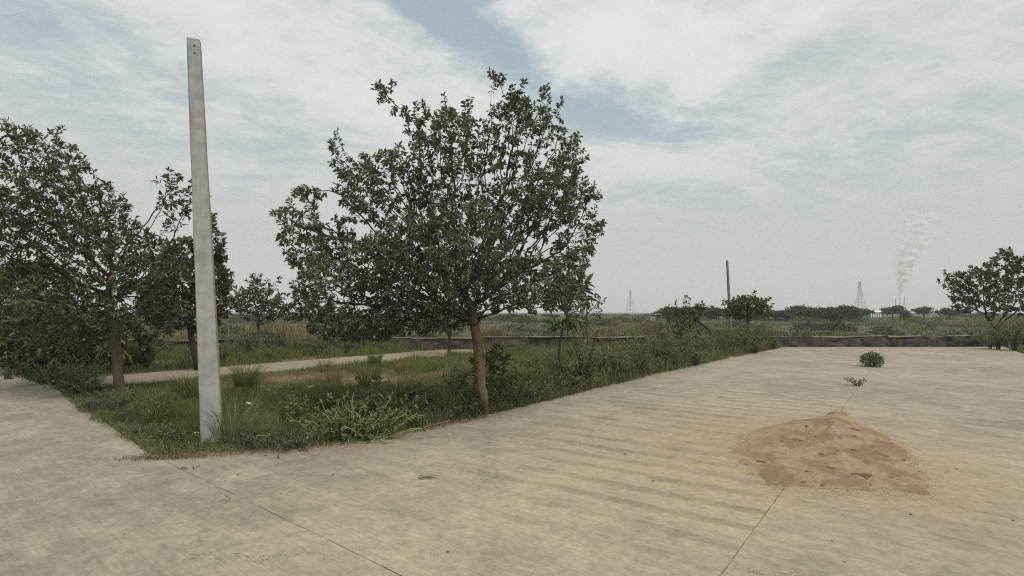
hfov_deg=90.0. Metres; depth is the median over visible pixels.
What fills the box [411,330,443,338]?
scrub bush
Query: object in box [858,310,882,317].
shed
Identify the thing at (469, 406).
verge weed
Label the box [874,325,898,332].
scrub bush
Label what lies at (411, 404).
verge weed
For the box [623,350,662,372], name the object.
verge weed
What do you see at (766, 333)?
verge weed
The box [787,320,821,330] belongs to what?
scrub bush
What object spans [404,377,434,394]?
grass tuft
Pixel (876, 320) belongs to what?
scrub bush
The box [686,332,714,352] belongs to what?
verge weed
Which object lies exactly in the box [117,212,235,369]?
roadside tree
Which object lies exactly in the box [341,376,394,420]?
pale weed
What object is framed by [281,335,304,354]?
strip weed
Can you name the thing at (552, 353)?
grass tuft
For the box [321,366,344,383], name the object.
grass tuft
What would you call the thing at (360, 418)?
verge weed
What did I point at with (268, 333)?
scrub bush
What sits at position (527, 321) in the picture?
shrub
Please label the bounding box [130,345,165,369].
strip weed
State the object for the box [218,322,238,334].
scrub bush
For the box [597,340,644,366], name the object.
verge weed
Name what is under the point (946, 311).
field tree
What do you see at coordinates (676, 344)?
verge weed
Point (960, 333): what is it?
scrub bush
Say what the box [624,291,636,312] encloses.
pylon
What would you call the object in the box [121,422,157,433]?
verge weed
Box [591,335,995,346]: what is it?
wall
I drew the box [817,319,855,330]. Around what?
scrub bush
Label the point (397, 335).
scrub bush
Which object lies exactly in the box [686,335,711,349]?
verge weed
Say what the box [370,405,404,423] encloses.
verge weed
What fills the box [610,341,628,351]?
grass tuft
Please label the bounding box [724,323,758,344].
verge weed
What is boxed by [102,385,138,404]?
verge weed
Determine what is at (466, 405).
grass tuft
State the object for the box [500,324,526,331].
scrub bush
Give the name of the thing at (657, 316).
door
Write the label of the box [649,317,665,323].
scrub bush
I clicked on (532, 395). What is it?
verge weed
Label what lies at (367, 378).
grass tuft
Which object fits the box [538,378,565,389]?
verge weed
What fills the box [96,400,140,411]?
verge weed
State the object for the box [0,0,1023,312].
sky
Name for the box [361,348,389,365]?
grass tuft
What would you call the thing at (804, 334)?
scrub bush
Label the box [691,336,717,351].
verge weed
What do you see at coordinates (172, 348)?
strip weed
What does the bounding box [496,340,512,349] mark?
grass tuft
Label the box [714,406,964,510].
sand grains
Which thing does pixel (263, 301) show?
young tree
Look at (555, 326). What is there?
sapling
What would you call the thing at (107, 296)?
roadside tree
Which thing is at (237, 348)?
strip weed
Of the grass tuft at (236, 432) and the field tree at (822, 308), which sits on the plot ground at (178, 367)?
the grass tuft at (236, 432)
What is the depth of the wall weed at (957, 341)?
24.49 m
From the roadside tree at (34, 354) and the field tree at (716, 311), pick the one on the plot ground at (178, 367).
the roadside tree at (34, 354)
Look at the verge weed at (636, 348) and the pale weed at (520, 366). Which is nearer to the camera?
the pale weed at (520, 366)
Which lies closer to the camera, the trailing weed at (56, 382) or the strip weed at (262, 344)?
the trailing weed at (56, 382)
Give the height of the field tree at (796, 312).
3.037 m
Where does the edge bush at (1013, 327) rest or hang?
on the ground at (538, 315)
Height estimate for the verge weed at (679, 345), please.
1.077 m
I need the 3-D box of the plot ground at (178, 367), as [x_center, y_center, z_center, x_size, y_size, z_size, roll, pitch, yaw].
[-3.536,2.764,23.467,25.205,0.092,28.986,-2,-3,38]
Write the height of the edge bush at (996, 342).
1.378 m
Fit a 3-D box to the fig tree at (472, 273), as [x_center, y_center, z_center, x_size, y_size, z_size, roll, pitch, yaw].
[-1.110,-0.769,8.089,5.068,5.759,3.265,1,-3,-23]
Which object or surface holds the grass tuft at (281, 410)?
on the plot ground at (178, 367)
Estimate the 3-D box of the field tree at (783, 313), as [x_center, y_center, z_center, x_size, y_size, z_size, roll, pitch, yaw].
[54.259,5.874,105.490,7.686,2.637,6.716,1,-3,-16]
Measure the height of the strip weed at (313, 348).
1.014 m
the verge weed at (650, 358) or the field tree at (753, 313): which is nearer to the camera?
the verge weed at (650, 358)
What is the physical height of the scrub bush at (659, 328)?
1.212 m
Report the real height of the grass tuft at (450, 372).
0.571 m
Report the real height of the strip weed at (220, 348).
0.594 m
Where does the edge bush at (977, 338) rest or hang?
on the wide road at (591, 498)
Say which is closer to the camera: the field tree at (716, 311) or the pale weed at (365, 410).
the pale weed at (365, 410)
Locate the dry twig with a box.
[418,475,439,479]
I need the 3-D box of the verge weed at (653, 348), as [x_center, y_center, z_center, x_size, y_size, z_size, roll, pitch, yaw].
[4.277,1.708,14.955,1.811,1.419,1.436,0,-3,6]
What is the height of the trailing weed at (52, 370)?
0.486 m
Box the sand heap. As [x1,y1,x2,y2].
[734,411,929,494]
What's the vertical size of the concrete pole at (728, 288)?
4.765 m
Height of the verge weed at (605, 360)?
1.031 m
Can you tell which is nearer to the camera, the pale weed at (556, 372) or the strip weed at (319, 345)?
the pale weed at (556, 372)
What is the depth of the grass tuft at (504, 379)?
10.49 m
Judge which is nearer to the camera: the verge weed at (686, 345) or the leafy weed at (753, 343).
the verge weed at (686, 345)
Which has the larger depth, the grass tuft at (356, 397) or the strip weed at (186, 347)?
the strip weed at (186, 347)
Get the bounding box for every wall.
[128,336,586,350]
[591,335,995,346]
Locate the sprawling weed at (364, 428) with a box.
[256,393,449,445]
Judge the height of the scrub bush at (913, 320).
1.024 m
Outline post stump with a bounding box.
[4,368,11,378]
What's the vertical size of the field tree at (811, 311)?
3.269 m
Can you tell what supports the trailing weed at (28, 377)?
on the side road at (68, 507)
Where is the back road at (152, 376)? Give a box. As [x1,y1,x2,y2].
[47,349,486,390]
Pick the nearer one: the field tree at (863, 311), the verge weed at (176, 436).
the verge weed at (176, 436)
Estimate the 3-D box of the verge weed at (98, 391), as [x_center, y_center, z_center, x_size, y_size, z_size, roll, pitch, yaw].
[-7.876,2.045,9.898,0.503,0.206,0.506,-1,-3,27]
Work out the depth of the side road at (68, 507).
4.24 m
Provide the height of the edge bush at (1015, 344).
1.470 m
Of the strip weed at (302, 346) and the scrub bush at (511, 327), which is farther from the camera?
the scrub bush at (511, 327)
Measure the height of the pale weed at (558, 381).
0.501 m
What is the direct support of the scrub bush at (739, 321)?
on the ground at (538, 315)
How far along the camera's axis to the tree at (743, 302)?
22.35 m
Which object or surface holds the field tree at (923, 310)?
on the ground at (538, 315)
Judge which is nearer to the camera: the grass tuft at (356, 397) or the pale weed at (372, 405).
the pale weed at (372, 405)
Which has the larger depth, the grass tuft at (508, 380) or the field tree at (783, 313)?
the field tree at (783, 313)
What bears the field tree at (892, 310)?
on the ground at (538, 315)
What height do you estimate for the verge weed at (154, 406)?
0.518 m
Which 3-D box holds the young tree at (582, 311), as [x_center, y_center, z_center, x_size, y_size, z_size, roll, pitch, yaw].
[3.083,1.473,22.105,1.758,2.522,1.316,-2,-3,31]
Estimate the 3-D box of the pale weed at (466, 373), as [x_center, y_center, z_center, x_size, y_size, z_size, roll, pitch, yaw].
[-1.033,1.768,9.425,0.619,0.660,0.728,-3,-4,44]
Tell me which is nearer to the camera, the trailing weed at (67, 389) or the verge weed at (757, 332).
the trailing weed at (67, 389)
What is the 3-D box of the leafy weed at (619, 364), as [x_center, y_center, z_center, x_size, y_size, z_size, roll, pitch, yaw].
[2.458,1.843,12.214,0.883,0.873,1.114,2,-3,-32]
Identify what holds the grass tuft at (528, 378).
on the plot ground at (178, 367)
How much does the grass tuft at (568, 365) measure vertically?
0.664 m
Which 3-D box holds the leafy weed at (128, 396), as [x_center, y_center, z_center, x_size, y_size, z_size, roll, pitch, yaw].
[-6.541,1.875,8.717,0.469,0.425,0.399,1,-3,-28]
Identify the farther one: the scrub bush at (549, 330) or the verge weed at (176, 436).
the scrub bush at (549, 330)
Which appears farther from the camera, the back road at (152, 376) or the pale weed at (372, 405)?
the back road at (152, 376)
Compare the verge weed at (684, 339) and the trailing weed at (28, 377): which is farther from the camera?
the verge weed at (684, 339)
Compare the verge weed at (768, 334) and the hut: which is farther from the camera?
the hut
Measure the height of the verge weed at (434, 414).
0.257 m
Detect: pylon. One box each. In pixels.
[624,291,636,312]
[854,282,866,307]
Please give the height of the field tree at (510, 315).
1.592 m
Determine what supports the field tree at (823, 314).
on the ground at (538, 315)
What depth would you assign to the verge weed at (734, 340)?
19.96 m
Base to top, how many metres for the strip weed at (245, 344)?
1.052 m
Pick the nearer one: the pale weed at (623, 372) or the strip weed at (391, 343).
the pale weed at (623, 372)
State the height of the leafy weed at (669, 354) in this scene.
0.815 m
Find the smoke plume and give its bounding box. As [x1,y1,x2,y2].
[897,253,919,295]
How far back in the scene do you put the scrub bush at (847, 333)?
35.09 m
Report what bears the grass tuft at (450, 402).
on the plot ground at (178, 367)
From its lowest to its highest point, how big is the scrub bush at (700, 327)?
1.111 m
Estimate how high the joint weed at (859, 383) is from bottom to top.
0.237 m
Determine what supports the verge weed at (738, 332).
on the plot ground at (178, 367)
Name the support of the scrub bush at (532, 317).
on the ground at (538, 315)
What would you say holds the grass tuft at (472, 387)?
on the plot ground at (178, 367)
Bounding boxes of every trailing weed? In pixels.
[7,367,65,384]
[33,368,105,388]
[39,362,111,381]
[43,376,110,394]
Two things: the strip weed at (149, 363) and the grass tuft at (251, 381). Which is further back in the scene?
the strip weed at (149, 363)
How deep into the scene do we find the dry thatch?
5.99 m
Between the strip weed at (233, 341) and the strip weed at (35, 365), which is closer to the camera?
the strip weed at (35, 365)
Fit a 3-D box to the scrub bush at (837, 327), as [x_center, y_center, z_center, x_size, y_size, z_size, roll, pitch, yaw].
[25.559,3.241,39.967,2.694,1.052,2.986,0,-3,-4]
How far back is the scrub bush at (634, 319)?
80.53 m
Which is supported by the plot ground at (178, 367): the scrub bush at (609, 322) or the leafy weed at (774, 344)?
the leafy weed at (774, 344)
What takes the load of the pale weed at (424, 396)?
on the plot ground at (178, 367)
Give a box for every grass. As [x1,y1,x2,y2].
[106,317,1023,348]
[237,338,783,448]
[1005,345,1023,353]
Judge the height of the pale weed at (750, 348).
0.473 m
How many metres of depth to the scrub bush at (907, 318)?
102.63 m
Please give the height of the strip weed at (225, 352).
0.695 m
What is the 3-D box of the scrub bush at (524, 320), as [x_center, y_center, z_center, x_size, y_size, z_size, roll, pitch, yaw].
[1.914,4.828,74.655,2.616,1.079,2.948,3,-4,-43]
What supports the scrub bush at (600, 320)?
on the ground at (538, 315)
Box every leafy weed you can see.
[58,366,99,387]
[70,396,118,411]
[110,385,143,405]
[224,428,276,448]
[250,426,312,451]
[396,404,426,428]
[525,350,550,372]
[594,348,640,380]
[627,349,654,374]
[658,344,685,366]
[686,346,705,365]
[747,337,766,352]
[764,333,780,349]
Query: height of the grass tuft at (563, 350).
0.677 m
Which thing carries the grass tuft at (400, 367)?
on the plot ground at (178, 367)
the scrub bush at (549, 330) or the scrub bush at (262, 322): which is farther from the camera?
the scrub bush at (262, 322)
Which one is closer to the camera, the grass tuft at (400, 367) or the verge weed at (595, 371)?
the verge weed at (595, 371)
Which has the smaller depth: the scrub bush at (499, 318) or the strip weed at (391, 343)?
the strip weed at (391, 343)
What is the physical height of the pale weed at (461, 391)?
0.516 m
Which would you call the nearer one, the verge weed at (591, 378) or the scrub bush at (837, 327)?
the verge weed at (591, 378)
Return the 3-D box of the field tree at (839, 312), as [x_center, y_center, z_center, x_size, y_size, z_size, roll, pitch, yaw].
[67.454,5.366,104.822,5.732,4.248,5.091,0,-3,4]
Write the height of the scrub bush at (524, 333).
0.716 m
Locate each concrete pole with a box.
[187,37,222,443]
[726,260,731,329]
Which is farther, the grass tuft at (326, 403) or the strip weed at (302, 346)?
the strip weed at (302, 346)
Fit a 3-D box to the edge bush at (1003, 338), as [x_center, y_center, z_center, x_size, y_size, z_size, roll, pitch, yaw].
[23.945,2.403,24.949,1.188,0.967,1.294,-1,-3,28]
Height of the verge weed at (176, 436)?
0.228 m
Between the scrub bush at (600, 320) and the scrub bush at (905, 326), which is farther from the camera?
the scrub bush at (600, 320)
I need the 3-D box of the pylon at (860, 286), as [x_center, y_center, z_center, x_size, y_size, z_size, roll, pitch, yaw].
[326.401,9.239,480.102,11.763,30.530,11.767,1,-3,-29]
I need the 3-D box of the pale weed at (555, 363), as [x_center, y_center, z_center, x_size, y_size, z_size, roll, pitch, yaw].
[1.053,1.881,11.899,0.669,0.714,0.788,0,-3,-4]
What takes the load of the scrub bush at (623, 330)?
on the ground at (538, 315)
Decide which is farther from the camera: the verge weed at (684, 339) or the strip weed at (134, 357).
the verge weed at (684, 339)
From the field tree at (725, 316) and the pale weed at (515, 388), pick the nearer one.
the pale weed at (515, 388)
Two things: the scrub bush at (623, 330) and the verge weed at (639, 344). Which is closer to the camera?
the verge weed at (639, 344)
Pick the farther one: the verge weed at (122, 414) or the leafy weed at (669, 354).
the leafy weed at (669, 354)
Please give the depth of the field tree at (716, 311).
109.73 m
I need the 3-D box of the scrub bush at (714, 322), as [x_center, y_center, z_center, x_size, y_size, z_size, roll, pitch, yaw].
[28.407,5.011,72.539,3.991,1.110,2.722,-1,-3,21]
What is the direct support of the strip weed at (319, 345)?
on the plot ground at (178, 367)
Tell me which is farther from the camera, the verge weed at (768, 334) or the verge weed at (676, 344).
the verge weed at (768, 334)
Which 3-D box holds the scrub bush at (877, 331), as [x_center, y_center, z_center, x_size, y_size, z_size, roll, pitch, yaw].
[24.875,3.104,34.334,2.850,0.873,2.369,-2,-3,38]
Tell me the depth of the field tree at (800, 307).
118.65 m
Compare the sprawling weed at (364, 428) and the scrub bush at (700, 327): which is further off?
the scrub bush at (700, 327)
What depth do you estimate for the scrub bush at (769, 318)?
107.08 m
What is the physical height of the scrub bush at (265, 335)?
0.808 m
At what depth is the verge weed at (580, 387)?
10.71 m
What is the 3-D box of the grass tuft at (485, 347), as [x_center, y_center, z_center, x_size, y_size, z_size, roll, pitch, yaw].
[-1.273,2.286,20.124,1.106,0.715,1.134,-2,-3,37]
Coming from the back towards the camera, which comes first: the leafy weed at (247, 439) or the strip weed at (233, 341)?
the strip weed at (233, 341)
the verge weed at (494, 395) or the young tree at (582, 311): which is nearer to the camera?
the verge weed at (494, 395)
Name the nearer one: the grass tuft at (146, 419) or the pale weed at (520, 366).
the grass tuft at (146, 419)
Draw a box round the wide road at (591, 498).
[207,347,1023,575]
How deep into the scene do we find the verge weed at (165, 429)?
6.78 m
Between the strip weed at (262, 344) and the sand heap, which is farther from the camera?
the strip weed at (262, 344)
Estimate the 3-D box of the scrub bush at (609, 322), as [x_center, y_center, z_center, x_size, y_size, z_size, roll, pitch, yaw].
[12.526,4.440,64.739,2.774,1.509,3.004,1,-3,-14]
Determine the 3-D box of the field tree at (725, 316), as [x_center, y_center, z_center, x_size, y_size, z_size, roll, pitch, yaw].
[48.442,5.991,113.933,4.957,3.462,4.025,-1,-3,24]
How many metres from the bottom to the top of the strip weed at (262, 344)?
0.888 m
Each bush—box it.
[141,325,164,331]
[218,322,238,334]
[239,332,283,339]
[241,329,287,339]
[250,319,274,326]
[392,333,418,337]
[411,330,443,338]
[491,315,508,320]
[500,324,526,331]
[512,314,541,322]
[514,330,538,336]
[516,318,532,323]
[519,327,537,332]
[538,324,567,335]
[593,317,604,321]
[600,317,620,325]
[615,327,645,335]
[620,317,640,322]
[641,323,664,334]
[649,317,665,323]
[661,294,702,344]
[687,323,712,332]
[699,320,723,325]
[732,319,750,324]
[753,317,770,320]
[777,329,821,336]
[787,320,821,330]
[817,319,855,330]
[818,323,858,334]
[833,330,859,335]
[846,318,869,321]
[858,351,884,366]
[860,328,902,335]
[868,317,897,322]
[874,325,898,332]
[888,321,923,328]
[899,315,925,320]
[904,329,948,336]
[905,318,929,322]
[936,314,956,318]
[939,328,990,336]
[972,319,1016,349]
[973,332,990,346]
[977,336,999,348]
[983,318,1023,351]
[991,328,1015,346]
[1004,320,1023,349]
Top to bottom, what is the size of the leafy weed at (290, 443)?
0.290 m
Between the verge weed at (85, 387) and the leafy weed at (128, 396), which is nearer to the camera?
the leafy weed at (128, 396)
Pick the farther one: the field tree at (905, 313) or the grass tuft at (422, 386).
the field tree at (905, 313)
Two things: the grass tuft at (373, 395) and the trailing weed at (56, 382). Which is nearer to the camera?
the grass tuft at (373, 395)
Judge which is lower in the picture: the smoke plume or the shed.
the shed
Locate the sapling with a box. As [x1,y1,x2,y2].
[538,272,598,390]
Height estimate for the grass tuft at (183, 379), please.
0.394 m
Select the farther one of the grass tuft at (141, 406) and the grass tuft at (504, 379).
the grass tuft at (504, 379)
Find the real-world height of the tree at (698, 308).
2.242 m
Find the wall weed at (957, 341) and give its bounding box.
[949,334,965,346]
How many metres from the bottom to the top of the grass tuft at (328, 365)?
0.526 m
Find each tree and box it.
[0,117,211,392]
[0,247,154,369]
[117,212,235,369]
[228,273,290,342]
[269,67,607,414]
[425,285,469,352]
[497,314,514,316]
[564,293,606,349]
[658,308,673,318]
[680,300,711,334]
[704,307,723,319]
[720,309,737,318]
[721,289,774,333]
[732,309,762,316]
[756,310,795,319]
[782,309,804,320]
[784,304,807,319]
[800,309,827,320]
[800,310,834,318]
[816,306,837,320]
[825,305,852,320]
[843,304,861,320]
[859,308,873,318]
[880,305,905,317]
[897,309,913,318]
[910,306,934,317]
[933,307,963,318]
[936,246,1023,334]
[957,315,980,317]
[981,312,1000,317]
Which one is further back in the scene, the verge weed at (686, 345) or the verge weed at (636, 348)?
the verge weed at (686, 345)
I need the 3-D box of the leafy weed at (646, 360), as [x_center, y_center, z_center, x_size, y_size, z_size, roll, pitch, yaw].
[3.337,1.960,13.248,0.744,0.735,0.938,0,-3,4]
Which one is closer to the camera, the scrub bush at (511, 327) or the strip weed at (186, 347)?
the strip weed at (186, 347)
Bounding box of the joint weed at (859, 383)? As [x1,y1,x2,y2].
[844,377,865,385]
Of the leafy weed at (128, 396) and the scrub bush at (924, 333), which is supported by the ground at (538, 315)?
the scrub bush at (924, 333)
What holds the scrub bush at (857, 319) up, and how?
on the ground at (538, 315)
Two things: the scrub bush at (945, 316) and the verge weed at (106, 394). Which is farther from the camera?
the scrub bush at (945, 316)
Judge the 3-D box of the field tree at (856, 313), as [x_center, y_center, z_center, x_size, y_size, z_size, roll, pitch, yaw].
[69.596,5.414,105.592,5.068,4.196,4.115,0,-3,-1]
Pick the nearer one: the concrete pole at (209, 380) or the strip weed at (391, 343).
the concrete pole at (209, 380)
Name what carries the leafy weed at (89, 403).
on the plot ground at (178, 367)
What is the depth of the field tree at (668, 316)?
132.46 m
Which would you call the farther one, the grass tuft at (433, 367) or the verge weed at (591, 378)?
the grass tuft at (433, 367)
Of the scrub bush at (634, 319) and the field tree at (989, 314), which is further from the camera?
the field tree at (989, 314)
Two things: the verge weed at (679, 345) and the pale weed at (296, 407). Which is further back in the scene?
the verge weed at (679, 345)
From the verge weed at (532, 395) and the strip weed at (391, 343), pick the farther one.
the strip weed at (391, 343)
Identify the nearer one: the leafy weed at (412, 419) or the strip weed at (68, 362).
the leafy weed at (412, 419)
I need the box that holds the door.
[656,312,660,320]
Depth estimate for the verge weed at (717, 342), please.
19.20 m
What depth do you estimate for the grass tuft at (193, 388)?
9.55 m
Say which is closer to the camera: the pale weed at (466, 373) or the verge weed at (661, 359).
the pale weed at (466, 373)
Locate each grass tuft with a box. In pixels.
[115,385,184,418]
[133,401,174,425]
[157,368,198,400]
[172,374,197,387]
[197,389,273,444]
[222,355,270,389]
[256,409,303,437]
[269,395,318,424]
[298,378,352,411]
[309,356,336,371]
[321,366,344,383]
[347,360,385,389]
[348,384,374,402]
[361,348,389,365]
[363,386,390,405]
[375,376,425,406]
[394,361,409,372]
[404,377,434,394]
[421,385,467,418]
[423,359,442,370]
[435,385,478,417]
[443,358,469,379]
[449,375,476,394]
[471,340,494,354]
[471,363,525,390]
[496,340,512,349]
[498,372,518,389]
[505,361,554,387]
[542,346,556,356]
[553,358,576,370]
[556,343,573,357]
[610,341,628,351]
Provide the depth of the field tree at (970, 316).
160.23 m
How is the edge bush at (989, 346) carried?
on the wide road at (591, 498)
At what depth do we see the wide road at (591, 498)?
4.90 m
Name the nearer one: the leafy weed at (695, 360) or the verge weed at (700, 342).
the leafy weed at (695, 360)
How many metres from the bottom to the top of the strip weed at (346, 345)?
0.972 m
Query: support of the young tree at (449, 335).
on the back road at (152, 376)
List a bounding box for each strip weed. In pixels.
[31,362,58,373]
[48,356,84,370]
[121,335,169,370]
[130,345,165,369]
[145,343,166,359]
[161,341,177,353]
[174,343,189,355]
[219,338,244,349]
[219,341,233,352]
[219,343,234,360]
[225,330,264,354]
[229,341,244,355]
[249,334,277,350]
[258,344,281,359]
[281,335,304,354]
[294,337,311,349]
[300,335,326,352]
[305,334,338,351]
[334,341,358,351]
[377,338,398,348]
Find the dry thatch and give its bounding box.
[90,414,494,462]
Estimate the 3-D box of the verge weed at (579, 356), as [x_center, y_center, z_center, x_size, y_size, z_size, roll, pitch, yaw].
[1.669,1.542,11.476,1.765,1.383,1.399,1,-3,-15]
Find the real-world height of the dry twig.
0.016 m
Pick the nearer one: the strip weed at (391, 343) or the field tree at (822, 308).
the strip weed at (391, 343)
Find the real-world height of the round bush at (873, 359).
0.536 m
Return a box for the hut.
[644,312,661,320]
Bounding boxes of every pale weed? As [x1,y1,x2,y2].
[267,383,332,428]
[328,394,406,419]
[336,391,407,418]
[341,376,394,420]
[390,382,450,405]
[402,387,449,406]
[427,382,497,405]
[440,365,472,392]
[493,380,541,399]
[507,375,551,388]
[509,358,543,379]
[528,365,574,383]
[532,370,584,389]
[544,355,568,372]
[592,365,629,380]
[738,344,759,351]
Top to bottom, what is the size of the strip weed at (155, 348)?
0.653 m
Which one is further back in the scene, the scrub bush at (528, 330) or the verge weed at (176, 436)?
the scrub bush at (528, 330)
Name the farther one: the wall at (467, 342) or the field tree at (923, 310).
the field tree at (923, 310)
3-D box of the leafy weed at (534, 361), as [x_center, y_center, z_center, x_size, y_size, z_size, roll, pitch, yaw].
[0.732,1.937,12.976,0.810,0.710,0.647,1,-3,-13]
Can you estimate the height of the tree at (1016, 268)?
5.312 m
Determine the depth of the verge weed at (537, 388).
9.93 m
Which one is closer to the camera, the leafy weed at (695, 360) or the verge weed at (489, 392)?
the verge weed at (489, 392)
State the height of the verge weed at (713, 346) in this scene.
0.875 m
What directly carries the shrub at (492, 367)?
on the plot ground at (178, 367)
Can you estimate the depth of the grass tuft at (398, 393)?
8.67 m
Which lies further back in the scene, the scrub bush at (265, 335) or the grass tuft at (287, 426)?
the scrub bush at (265, 335)
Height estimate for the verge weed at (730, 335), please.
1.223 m
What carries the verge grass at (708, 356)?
on the plot ground at (178, 367)
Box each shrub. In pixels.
[468,343,520,407]
[509,312,530,348]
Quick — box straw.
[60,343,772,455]
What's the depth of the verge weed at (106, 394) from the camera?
9.52 m
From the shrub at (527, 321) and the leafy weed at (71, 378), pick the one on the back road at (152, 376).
the leafy weed at (71, 378)
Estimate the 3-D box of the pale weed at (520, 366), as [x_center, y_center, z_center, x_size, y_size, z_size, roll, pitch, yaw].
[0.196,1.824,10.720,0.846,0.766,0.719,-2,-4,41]
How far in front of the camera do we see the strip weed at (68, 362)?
13.12 m
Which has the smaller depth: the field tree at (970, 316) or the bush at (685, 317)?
the bush at (685, 317)
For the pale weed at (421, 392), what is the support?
on the plot ground at (178, 367)
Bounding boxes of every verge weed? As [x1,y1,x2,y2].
[62,370,108,396]
[84,388,113,397]
[94,388,118,398]
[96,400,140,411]
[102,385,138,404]
[107,408,154,421]
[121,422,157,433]
[130,389,184,418]
[143,417,176,437]
[157,425,200,443]
[326,414,381,425]
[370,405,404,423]
[374,382,428,418]
[415,403,453,419]
[420,396,482,417]
[444,380,491,402]
[470,386,499,403]
[512,374,551,393]
[512,386,553,402]
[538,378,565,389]
[541,326,618,382]
[541,380,565,393]
[555,377,594,390]
[566,370,604,388]
[573,365,610,377]
[583,340,628,378]
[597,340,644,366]
[609,329,661,366]
[618,334,662,361]
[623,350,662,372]
[627,322,694,364]
[650,323,701,357]
[652,355,671,368]
[657,336,689,358]
[662,338,701,351]
[668,331,708,354]
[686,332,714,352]
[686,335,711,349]
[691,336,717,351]
[697,324,737,351]
[701,334,729,352]
[702,334,724,351]
[709,323,751,350]
[719,319,762,349]
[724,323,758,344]
[734,319,768,342]
[750,325,784,341]
[752,327,774,340]
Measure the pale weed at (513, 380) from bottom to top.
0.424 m
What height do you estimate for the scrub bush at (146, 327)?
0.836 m
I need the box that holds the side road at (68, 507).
[0,367,420,575]
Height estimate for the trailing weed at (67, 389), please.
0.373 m
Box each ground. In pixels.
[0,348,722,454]
[5,313,1023,352]
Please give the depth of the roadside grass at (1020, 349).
23.28 m
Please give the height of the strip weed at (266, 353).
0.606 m
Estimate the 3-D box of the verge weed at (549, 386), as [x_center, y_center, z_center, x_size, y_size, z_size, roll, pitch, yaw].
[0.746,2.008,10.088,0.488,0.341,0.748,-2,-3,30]
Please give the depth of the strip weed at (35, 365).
13.00 m

